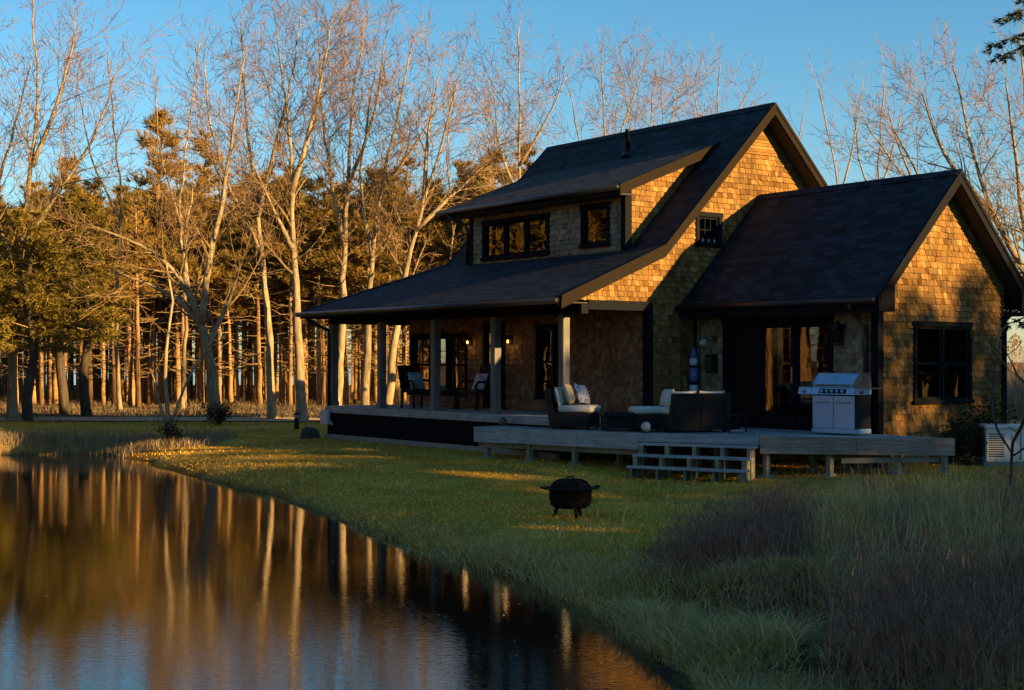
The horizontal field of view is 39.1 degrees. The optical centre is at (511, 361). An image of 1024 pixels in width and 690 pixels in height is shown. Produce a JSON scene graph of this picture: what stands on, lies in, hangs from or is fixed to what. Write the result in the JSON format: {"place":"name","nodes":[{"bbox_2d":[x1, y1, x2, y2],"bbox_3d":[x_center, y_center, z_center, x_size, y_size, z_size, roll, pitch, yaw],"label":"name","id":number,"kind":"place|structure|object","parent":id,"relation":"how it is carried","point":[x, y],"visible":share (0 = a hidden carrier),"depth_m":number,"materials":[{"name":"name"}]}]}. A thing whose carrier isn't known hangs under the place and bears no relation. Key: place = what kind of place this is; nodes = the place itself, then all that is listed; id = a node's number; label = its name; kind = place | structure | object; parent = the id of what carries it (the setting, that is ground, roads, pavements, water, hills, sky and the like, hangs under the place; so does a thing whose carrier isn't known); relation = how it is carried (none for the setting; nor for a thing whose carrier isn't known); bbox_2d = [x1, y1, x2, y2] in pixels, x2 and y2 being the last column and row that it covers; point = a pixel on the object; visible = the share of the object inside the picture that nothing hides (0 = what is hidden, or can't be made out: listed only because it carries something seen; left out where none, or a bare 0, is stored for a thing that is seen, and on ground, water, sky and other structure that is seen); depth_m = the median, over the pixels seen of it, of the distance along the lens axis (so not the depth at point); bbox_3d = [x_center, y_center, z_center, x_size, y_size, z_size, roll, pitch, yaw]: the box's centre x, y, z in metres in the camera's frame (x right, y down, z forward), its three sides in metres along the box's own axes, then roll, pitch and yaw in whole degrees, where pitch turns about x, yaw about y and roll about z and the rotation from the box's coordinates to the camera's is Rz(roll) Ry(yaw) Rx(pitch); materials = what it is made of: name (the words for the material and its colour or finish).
{"place":"outdoors","nodes":[
{"label":"outdoors","id":0,"kind":"place"},
{"bbox_2d":[0,455,680,689],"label":"pond water","id":1,"kind":"structure","parent":0,"point":[183,584],"depth_m":13.57,"materials":[{"name":"black liquid"}]},
{"bbox_2d":[0,362,1023,689],"bbox_3d":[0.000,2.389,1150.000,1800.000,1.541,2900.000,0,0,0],"label":"ground","id":2,"kind":"structure","parent":0,"point":[444,468],"depth_m":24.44,"materials":[{"name":"green plant"}]},
{"bbox_2d":[0,204,49,354],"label":"evergreen tree","id":3,"kind":"object","parent":2,"relation":"on","point":[3,273],"visible":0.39,"depth_m":45.30,"materials":[{"name":"green plant"}]},
{"bbox_2d":[9,188,54,406],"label":"pine tree","id":4,"kind":"object","parent":2,"relation":"on","point":[41,385],"visible":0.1,"depth_m":57.54,"materials":[{"name":"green plant"}]},
{"bbox_2d":[0,3,97,207],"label":"bare tree","id":5,"kind":"object","parent":2,"relation":"on","point":[11,145],"visible":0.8,"depth_m":47.39,"materials":[{"name":"brown plant"}]},
{"bbox_2d":[0,199,106,420],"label":"evergreen tree","id":6,"kind":"object","parent":2,"relation":"on","point":[56,304],"visible":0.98,"depth_m":44.66,"materials":[{"name":"green plant"}]},
{"bbox_2d":[31,151,87,403],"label":"pine tree","id":7,"kind":"object","parent":2,"relation":"on","point":[54,380],"visible":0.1,"depth_m":61.04,"materials":[{"name":"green plant"}]},
{"bbox_2d":[20,174,117,414],"bbox_3d":[-15.308,-2.184,49.122,3.858,8.420,3.402,0,0,-22],"label":"evergreen tree","id":8,"kind":"object","parent":2,"relation":"on","point":[63,396],"visible":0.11,"depth_m":48.87,"materials":[{"name":"green plant"}]},
{"bbox_2d":[35,199,137,416],"bbox_3d":[-14.062,-1.668,47.561,3.373,7.448,3.874,0,0,-15],"label":"evergreen tree","id":9,"kind":"object","parent":2,"relation":"on","point":[99,316],"visible":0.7,"depth_m":47.30,"materials":[{"name":"green plant"}]},
{"bbox_2d":[0,0,182,418],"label":"bare tree","id":10,"kind":"object","parent":2,"relation":"on","point":[12,398],"visible":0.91,"depth_m":45.94,"materials":[{"name":"brown plant"}]},
{"bbox_2d":[62,188,127,402],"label":"pine tree","id":11,"kind":"object","parent":2,"relation":"on","point":[88,196],"visible":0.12,"depth_m":57.47,"materials":[{"name":"green plant"}]},
{"bbox_2d":[43,17,164,409],"bbox_3d":[-14.886,-5.280,52.560,4.968,14.508,3.639,0,0,0],"label":"bare tree","id":12,"kind":"object","parent":2,"relation":"on","point":[118,385],"visible":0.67,"depth_m":52.63,"materials":[{"name":"brown plant"}]},
{"bbox_2d":[86,206,140,406],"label":"pine tree","id":13,"kind":"object","parent":2,"relation":"on","point":[113,373],"visible":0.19,"depth_m":56.95,"materials":[{"name":"green plant"}]},
{"bbox_2d":[0,424,239,457],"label":"reeds","id":14,"kind":"object","parent":2,"relation":"on","point":[144,441],"visible":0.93,"depth_m":35.65,"materials":[{"name":"brown plant"}]},
{"bbox_2d":[96,182,152,404],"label":"pine tree","id":15,"kind":"object","parent":2,"relation":"on","point":[108,204],"visible":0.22,"depth_m":59.41,"materials":[{"name":"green plant"}]},
{"bbox_2d":[92,211,166,406],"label":"pine tree","id":16,"kind":"object","parent":2,"relation":"on","point":[131,372],"visible":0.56,"depth_m":56.78,"materials":[{"name":"green plant"}]},
{"bbox_2d":[104,196,175,407],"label":"pine tree","id":17,"kind":"object","parent":2,"relation":"on","point":[128,230],"visible":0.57,"depth_m":56.52,"materials":[{"name":"green plant"}]},
{"bbox_2d":[122,211,175,403],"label":"pine tree","id":18,"kind":"object","parent":2,"relation":"on","point":[143,384],"visible":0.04,"depth_m":61.48,"materials":[{"name":"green plant"}]},
{"bbox_2d":[128,208,175,404],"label":"pine tree","id":19,"kind":"object","parent":2,"relation":"on","point":[162,286],"visible":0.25,"depth_m":59.28,"materials":[{"name":"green plant"}]},
{"bbox_2d":[24,15,289,422],"bbox_3d":[-10.612,-4.220,43.683,7.757,12.520,5.388,0,0,-13],"label":"bare tree","id":20,"kind":"object","parent":2,"relation":"on","point":[196,314],"visible":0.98,"depth_m":43.42,"materials":[{"name":"brown plant"}]},
{"bbox_2d":[138,186,179,403],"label":"pine tree","id":21,"kind":"object","parent":2,"relation":"on","point":[160,377],"visible":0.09,"depth_m":61.20,"materials":[{"name":"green plant"}]},
{"bbox_2d":[124,103,194,403],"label":"pine tree","id":22,"kind":"object","parent":2,"relation":"on","point":[149,378],"visible":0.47,"depth_m":60.74,"materials":[{"name":"green plant"}]},
{"bbox_2d":[0,417,319,420],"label":"gravel drive","id":23,"kind":"structure","parent":2,"relation":"on","point":[161,419],"depth_m":45.84,"materials":[{"name":"grey gravel"}]},
{"bbox_2d":[139,185,209,405],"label":"pine tree","id":24,"kind":"object","parent":2,"relation":"on","point":[177,374],"visible":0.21,"depth_m":58.56,"materials":[{"name":"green plant"}]},
{"bbox_2d":[122,0,243,409],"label":"bare tree","id":25,"kind":"object","parent":2,"relation":"on","point":[182,402],"visible":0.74,"depth_m":53.98,"materials":[{"name":"brown plant"}]},
{"bbox_2d":[151,186,216,406],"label":"pine tree","id":26,"kind":"object","parent":2,"relation":"on","point":[191,270],"visible":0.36,"depth_m":56.89,"materials":[{"name":"green plant"}]},
{"bbox_2d":[139,205,240,445],"bbox_3d":[-7.938,-0.824,35.599,2.467,6.062,1.032,0,0,-14],"label":"tree","id":27,"kind":"object","parent":2,"relation":"on","point":[166,418],"visible":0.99,"depth_m":35.28,"materials":[{"name":"brown plant"}]},
{"bbox_2d":[174,201,221,405],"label":"pine tree","id":28,"kind":"object","parent":2,"relation":"on","point":[202,371],"visible":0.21,"depth_m":58.71,"materials":[{"name":"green plant"}]},
{"bbox_2d":[160,128,240,402],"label":"pine tree","id":29,"kind":"object","parent":2,"relation":"on","point":[204,171],"visible":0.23,"depth_m":62.12,"materials":[{"name":"green plant"}]},
{"bbox_2d":[173,170,231,403],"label":"pine tree","id":30,"kind":"object","parent":2,"relation":"on","point":[200,195],"visible":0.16,"depth_m":60.73,"materials":[{"name":"green plant"}]},
{"bbox_2d":[0,312,407,392],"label":"distant wood","id":31,"kind":"object","parent":2,"relation":"on","point":[187,375],"visible":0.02,"depth_m":86.61,"materials":[{"name":"brown wood"}]},
{"bbox_2d":[0,394,409,417],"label":"forest brush","id":32,"kind":"object","parent":2,"relation":"on","point":[194,408],"visible":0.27,"depth_m":52.40,"materials":[{"name":"plant"}]},
{"bbox_2d":[195,392,239,424],"bbox_3d":[-8.618,1.416,42.476,1.145,1.028,1.446,0,0,-40],"label":"broadleaf shrub","id":33,"kind":"object","parent":2,"relation":"on","point":[221,414],"visible":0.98,"depth_m":42.41,"materials":[{"name":"green plant"}]},
{"bbox_2d":[188,200,247,403],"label":"pine tree","id":34,"kind":"object","parent":2,"relation":"on","point":[210,291],"visible":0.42,"depth_m":57.61,"materials":[{"name":"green plant"}]},
{"bbox_2d":[190,239,255,405],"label":"pine tree","id":35,"kind":"object","parent":2,"relation":"on","point":[222,284],"visible":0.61,"depth_m":57.50,"materials":[{"name":"green plant"}]},
{"bbox_2d":[210,182,259,400],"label":"pine tree","id":36,"kind":"object","parent":2,"relation":"on","point":[231,314],"visible":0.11,"depth_m":61.28,"materials":[{"name":"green plant"}]},
{"bbox_2d":[221,228,260,405],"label":"pine tree","id":37,"kind":"object","parent":2,"relation":"on","point":[245,305],"visible":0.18,"depth_m":58.80,"materials":[{"name":"green plant"}]},
{"bbox_2d":[227,173,271,399],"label":"pine tree","id":38,"kind":"object","parent":2,"relation":"on","point":[249,392],"visible":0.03,"depth_m":65.07,"materials":[{"name":"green plant"}]},
{"bbox_2d":[222,202,278,402],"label":"pine tree","id":39,"kind":"object","parent":2,"relation":"on","point":[254,350],"visible":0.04,"depth_m":61.45,"materials":[{"name":"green plant"}]},
{"bbox_2d":[213,204,292,406],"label":"pine tree","id":40,"kind":"object","parent":2,"relation":"on","point":[244,273],"visible":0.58,"depth_m":57.03,"materials":[{"name":"green plant"}]},
{"bbox_2d":[160,0,378,418],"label":"bare tree","id":41,"kind":"object","parent":2,"relation":"on","point":[271,402],"visible":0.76,"depth_m":46.61,"materials":[{"name":"brown plant"}]},
{"bbox_2d":[250,235,292,402],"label":"pine tree","id":42,"kind":"object","parent":2,"relation":"on","point":[276,301],"visible":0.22,"depth_m":59.18,"materials":[{"name":"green plant"}]},
{"bbox_2d":[266,175,307,402],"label":"pine tree","id":43,"kind":"object","parent":2,"relation":"on","point":[283,335],"visible":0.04,"depth_m":62.27,"materials":[{"name":"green plant"}]},
{"bbox_2d":[261,159,324,406],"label":"pine tree","id":44,"kind":"object","parent":2,"relation":"on","point":[290,365],"visible":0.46,"depth_m":56.84,"materials":[{"name":"green plant"}]},
{"bbox_2d":[268,212,318,405],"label":"pine tree","id":45,"kind":"object","parent":2,"relation":"on","point":[304,288],"visible":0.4,"depth_m":56.99,"materials":[{"name":"green plant"}]},
{"bbox_2d":[192,0,396,419],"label":"bare tree","id":46,"kind":"object","parent":2,"relation":"on","point":[300,389],"visible":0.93,"depth_m":45.52,"materials":[{"name":"brown plant"}]},
{"bbox_2d":[266,180,336,404],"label":"pine tree","id":47,"kind":"object","parent":2,"relation":"on","point":[302,308],"visible":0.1,"depth_m":58.38,"materials":[{"name":"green plant"}]},
{"bbox_2d":[283,168,363,406],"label":"pine tree","id":48,"kind":"object","parent":2,"relation":"on","point":[317,217],"visible":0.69,"depth_m":56.61,"materials":[{"name":"green plant"}]},
{"bbox_2d":[287,222,360,403],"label":"pine tree","id":49,"kind":"object","parent":2,"relation":"on","point":[323,343],"visible":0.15,"depth_m":58.99,"materials":[{"name":"green plant"}]},
{"bbox_2d":[306,211,373,404],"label":"pine tree","id":50,"kind":"object","parent":2,"relation":"on","point":[354,279],"visible":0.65,"depth_m":56.12,"materials":[{"name":"green plant"}]},
{"bbox_2d":[316,188,364,404],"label":"pine tree","id":51,"kind":"object","parent":2,"relation":"on","point":[346,398],"visible":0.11,"depth_m":59.09,"materials":[{"name":"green plant"}]},
{"bbox_2d":[249,0,461,405],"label":"bare tree","id":52,"kind":"object","parent":2,"relation":"on","point":[344,234],"visible":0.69,"depth_m":47.41,"materials":[{"name":"brown plant"}]},
{"bbox_2d":[324,198,419,401],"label":"pine tree","id":53,"kind":"object","parent":2,"relation":"on","point":[361,267],"visible":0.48,"depth_m":56.15,"materials":[{"name":"green plant"}]},
{"bbox_2d":[348,163,416,368],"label":"pine tree","id":54,"kind":"object","parent":2,"relation":"on","point":[374,192],"visible":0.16,"depth_m":58.79,"materials":[{"name":"green plant"}]},
{"bbox_2d":[355,235,413,374],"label":"pine tree","id":55,"kind":"object","parent":2,"relation":"on","point":[392,276],"visible":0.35,"depth_m":56.33,"materials":[{"name":"green plant"}]},
{"bbox_2d":[294,3,512,404],"bbox_3d":[-3.525,-4.782,46.356,7.214,13.648,4.156,0,0,0],"label":"bare tree","id":56,"kind":"object","parent":2,"relation":"on","point":[365,387],"visible":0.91,"depth_m":46.26,"materials":[{"name":"brown plant"}]},
{"bbox_2d":[376,155,447,360],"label":"pine tree","id":57,"kind":"object","parent":2,"relation":"on","point":[410,219],"visible":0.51,"depth_m":56.99,"materials":[{"name":"green plant"}]},
{"bbox_2d":[401,173,463,271],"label":"pine tree","id":58,"kind":"object","parent":2,"relation":"on","point":[441,258],"visible":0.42,"depth_m":57.32,"materials":[{"name":"green plant"}]},
{"bbox_2d":[361,12,540,404],"bbox_3d":[-2.097,-4.351,44.531,6.229,12.782,4.834,0,0,17],"label":"bare tree","id":59,"kind":"object","parent":2,"relation":"on","point":[391,367],"visible":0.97,"depth_m":44.79,"materials":[{"name":"brown plant"}]},
{"bbox_2d":[423,163,484,266],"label":"pine tree","id":60,"kind":"object","parent":2,"relation":"on","point":[456,232],"visible":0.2,"depth_m":56.92,"materials":[{"name":"green plant"}]},
{"bbox_2d":[424,63,505,263],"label":"bare tree","id":61,"kind":"object","parent":2,"relation":"on","point":[449,193],"visible":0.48,"depth_m":56.52,"materials":[{"name":"brown plant"}]},
{"bbox_2d":[141,449,851,689],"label":"bank grass","id":62,"kind":"structure","parent":2,"relation":"on","point":[682,648],"depth_m":12.12,"materials":[{"name":"green plant"}]},
{"bbox_2d":[450,0,604,186],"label":"bare tree","id":63,"kind":"object","parent":2,"relation":"on","point":[519,112],"visible":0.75,"depth_m":51.21,"materials":[{"name":"brown plant"}]},
{"bbox_2d":[540,476,600,518],"bbox_3d":[0.770,1.795,19.000,0.743,0.563,0.743,0,0,25],"label":"fire pit","id":64,"kind":"object","parent":2,"relation":"on","point":[567,492],"visible":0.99,"depth_m":18.79,"materials":[{"name":"metal"}]},
{"bbox_2d":[496,15,696,151],"bbox_3d":[3.421,-5.674,55.803,7.390,15.258,4.593,0,0,15],"label":"bare tree","id":65,"kind":"object","parent":2,"relation":"on","point":[605,131],"visible":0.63,"depth_m":55.64,"materials":[{"name":"brown plant"}]},
{"bbox_2d":[295,102,1023,467],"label":"lake house","id":66,"kind":"structure","parent":2,"relation":"on","point":[605,274],"depth_m":29.18,"materials":[{"name":"brown wood"}]},
{"bbox_2d":[397,365,429,407],"bbox_3d":[-2.245,0.595,33.895,0.676,1.000,0.758,0,0,-38],"label":"porch chair","id":67,"kind":"object","parent":66,"relation":"on","point":[403,378],"visible":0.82,"depth_m":33.94,"materials":[{"name":"wicker"}]},
{"bbox_2d":[409,333,467,395],"bbox_3d":[-1.772,0.077,35.014,0.145,1.503,2.550,0,0,-36],"label":"window","id":68,"kind":"structure","parent":66,"relation":"in","point":[453,346],"depth_m":34.69,"materials":[{"name":"black glass"}]},
{"bbox_2d":[457,365,489,410],"bbox_3d":[-0.746,0.595,32.444,0.758,1.000,0.676,0,0,-42],"label":"porch chair","id":69,"kind":"object","parent":66,"relation":"on","point":[484,369],"visible":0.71,"depth_m":32.42,"materials":[{"name":"wicker"}]},
{"bbox_2d":[482,322,505,409],"bbox_3d":[-0.388,0.100,33.113,0.130,2.000,0.900,0,0,-36],"label":"front door","id":70,"kind":"structure","parent":66,"relation":"in","point":[485,325],"depth_m":33.21,"materials":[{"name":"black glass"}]},
{"bbox_2d":[480,212,550,260],"bbox_3d":[0.079,-2.784,32.439,0.145,0.923,2.610,0,0,-36],"label":"window","id":71,"kind":"structure","parent":66,"relation":"in","point":[526,235],"depth_m":32.44,"materials":[{"name":"black glass"}]},
{"bbox_2d":[533,323,557,398],"bbox_3d":[0.780,0.007,31.492,0.145,1.643,0.850,0,0,-36],"label":"window","id":72,"kind":"structure","parent":66,"relation":"in","point":[546,340],"depth_m":31.59,"materials":[{"name":"black glass"}]},
{"bbox_2d":[578,201,610,248],"bbox_3d":[1.755,-2.843,30.130,0.145,0.923,1.000,0,0,-36],"label":"window","id":73,"kind":"structure","parent":66,"relation":"in","point":[595,223],"depth_m":30.17,"materials":[{"name":"black glass"}]},
{"bbox_2d":[694,211,724,246],"bbox_3d":[4.055,-2.723,29.785,0.790,0.703,0.145,0,0,-36],"label":"window","id":74,"kind":"structure","parent":66,"relation":"in","point":[709,225],"depth_m":29.82,"materials":[{"name":"black glass"}]},
{"bbox_2d":[721,314,834,430],"bbox_3d":[5.090,0.207,27.716,0.170,2.175,2.910,0,0,-36],"label":"patio door","id":75,"kind":"structure","parent":66,"relation":"in","point":[766,360],"depth_m":27.78,"materials":[{"name":"black glass"}]},
{"bbox_2d":[912,321,974,404],"bbox_3d":[7.991,0.027,26.774,1.750,1.523,0.145,0,0,-36],"label":"window","id":76,"kind":"structure","parent":66,"relation":"in","point":[942,351],"depth_m":26.75,"materials":[{"name":"black glass"}]},
{"bbox_2d":[603,28,750,133],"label":"bare tree","id":77,"kind":"object","parent":2,"relation":"on","point":[657,89],"visible":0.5,"depth_m":58.05,"materials":[{"name":"brown plant"}]},
{"bbox_2d":[630,33,774,120],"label":"bare tree","id":78,"kind":"object","parent":2,"relation":"on","point":[750,87],"visible":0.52,"depth_m":60.46,"materials":[{"name":"brown plant"}]},
{"bbox_2d":[474,425,954,482],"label":"wooden deck","id":79,"kind":"structure","parent":2,"relation":"on","point":[875,448],"depth_m":25.20,"materials":[{"name":"grey wood"}]},
{"bbox_2d":[544,387,600,429],"bbox_3d":[1.167,0.893,27.691,0.930,0.814,0.800,0,0,18],"label":"wicker armchair","id":80,"kind":"object","parent":79,"relation":"on","point":[562,412],"visible":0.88,"depth_m":27.37,"materials":[{"name":"black wicker"}]},
{"bbox_2d":[598,411,642,431],"bbox_3d":[2.060,1.125,26.950,0.800,0.350,0.760,0,0,-4],"label":"wicker table","id":81,"kind":"object","parent":79,"relation":"on","point":[617,419],"visible":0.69,"depth_m":26.61,"materials":[{"name":"black wicker"}]},
{"bbox_2d":[628,388,683,431],"bbox_3d":[2.675,0.903,26.786,0.930,0.794,0.620,0,0,-10],"label":"wicker armchair","id":82,"kind":"object","parent":79,"relation":"on","point":[650,415],"visible":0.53,"depth_m":26.47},
{"bbox_2d":[656,391,730,432],"bbox_3d":[3.310,0.918,26.466,1.140,0.765,0.930,0,0,-16],"label":"wicker loveseat","id":83,"kind":"object","parent":79,"relation":"on","point":[701,410],"visible":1,"depth_m":26.09,"materials":[{"name":"black wicker"}]},
{"bbox_2d":[798,373,883,434],"bbox_3d":[5.833,0.752,25.597,0.555,1.094,1.496,0,0,-41],"label":"gas grill","id":84,"kind":"object","parent":79,"relation":"on","point":[842,405],"visible":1,"depth_m":25.38,"materials":[{"name":"silver metal"}]},
{"bbox_2d":[813,395,832,427],"bbox_3d":[5.512,0.900,25.625,0.055,0.574,0.443,0,0,-41],"label":"door","id":85,"kind":"structure","parent":84,"relation":"in","point":[822,405],"depth_m":25.61,"materials":[{"name":"metal"}]},
{"bbox_2d":[834,396,854,428],"bbox_3d":[5.810,0.900,25.272,0.055,0.574,0.443,0,0,-41],"label":"door","id":86,"kind":"structure","parent":84,"relation":"in","point":[844,406],"depth_m":25.27,"materials":[{"name":"metal"}]},
{"bbox_2d":[538,457,1018,599],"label":"grass stalks","id":87,"kind":"object","parent":2,"relation":"on","point":[690,506],"depth_m":18.41,"materials":[{"name":"green plant"}]},
{"bbox_2d":[590,522,1023,689],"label":"tussock grass","id":88,"kind":"structure","parent":2,"relation":"on","point":[1008,681],"depth_m":10.39,"materials":[{"name":"green plant"}]},
{"bbox_2d":[621,454,1023,689],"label":"dead weeds","id":89,"kind":"object","parent":2,"relation":"on","point":[953,665],"visible":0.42,"depth_m":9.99,"materials":[{"name":"plant"}]},
{"bbox_2d":[806,47,890,183],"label":"bare tree","id":90,"kind":"object","parent":2,"relation":"on","point":[832,151],"visible":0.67,"depth_m":50.05,"materials":[{"name":"brown plant"}]},
{"bbox_2d":[824,68,917,175],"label":"bare tree","id":91,"kind":"object","parent":2,"relation":"on","point":[904,162],"visible":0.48,"depth_m":45.71,"materials":[{"name":"brown plant"}]},
{"bbox_2d":[803,42,956,181],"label":"bare tree","id":92,"kind":"object","parent":2,"relation":"on","point":[892,148],"visible":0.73,"depth_m":47.21,"materials":[{"name":"brown plant"}]},
{"bbox_2d":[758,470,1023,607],"bbox_3d":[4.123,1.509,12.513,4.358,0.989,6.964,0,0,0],"label":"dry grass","id":93,"kind":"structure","parent":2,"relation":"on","point":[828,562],"depth_m":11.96,"materials":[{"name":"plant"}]},
{"bbox_2d":[848,16,1023,275],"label":"bare tree","id":94,"kind":"object","parent":2,"relation":"on","point":[986,203],"visible":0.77,"depth_m":39.52,"materials":[{"name":"brown plant"}]},
{"bbox_2d":[938,411,993,464],"bbox_3d":[8.272,1.445,26.337,0.992,1.083,0.923,0,0,35],"label":"broadleaf shrub","id":95,"kind":"object","parent":2,"relation":"on","point":[970,444],"visible":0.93,"depth_m":26.25,"materials":[{"name":"green plant"}]},
{"bbox_2d":[950,396,1017,456],"bbox_3d":[8.796,1.296,26.644,1.314,1.295,1.048,0,0,0],"label":"broadleaf shrub","id":96,"kind":"object","parent":2,"relation":"on","point":[1001,417],"visible":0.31,"depth_m":26.68,"materials":[{"name":"green plant"}]},
{"bbox_2d":[971,314,1023,492],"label":"sapling","id":97,"kind":"object","parent":2,"relation":"on","point":[1011,450],"visible":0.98,"depth_m":17.18,"materials":[{"name":"brown plant"}]},
{"bbox_2d":[976,423,1023,465],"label":"standby generator","id":98,"kind":"object","parent":2,"relation":"on","point":[996,448],"visible":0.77,"depth_m":25.98,"materials":[{"name":"metal"}]},
{"bbox_2d":[981,0,1023,331],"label":"spruce tree","id":99,"kind":"object","parent":2,"relation":"on","point":[1017,13],"visible":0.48,"depth_m":30.98,"materials":[{"name":"green plant"}]},
{"bbox_2d":[1007,362,1023,418],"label":"field brush","id":100,"kind":"object","parent":2,"relation":"on","point":[1015,397],"visible":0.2,"depth_m":48.13,"materials":[{"name":"grey plant"}]},
{"bbox_2d":[0,0,1023,361],"label":"sky","id":101,"kind":"structure","parent":0,"point":[784,33],"materials":[{"name":"blue"}]},
{"bbox_2d":[775,459,1023,614],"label":"feather grass","id":102,"kind":"structure","parent":0,"point":[858,508],"depth_m":13.12,"materials":[{"name":"plant"}]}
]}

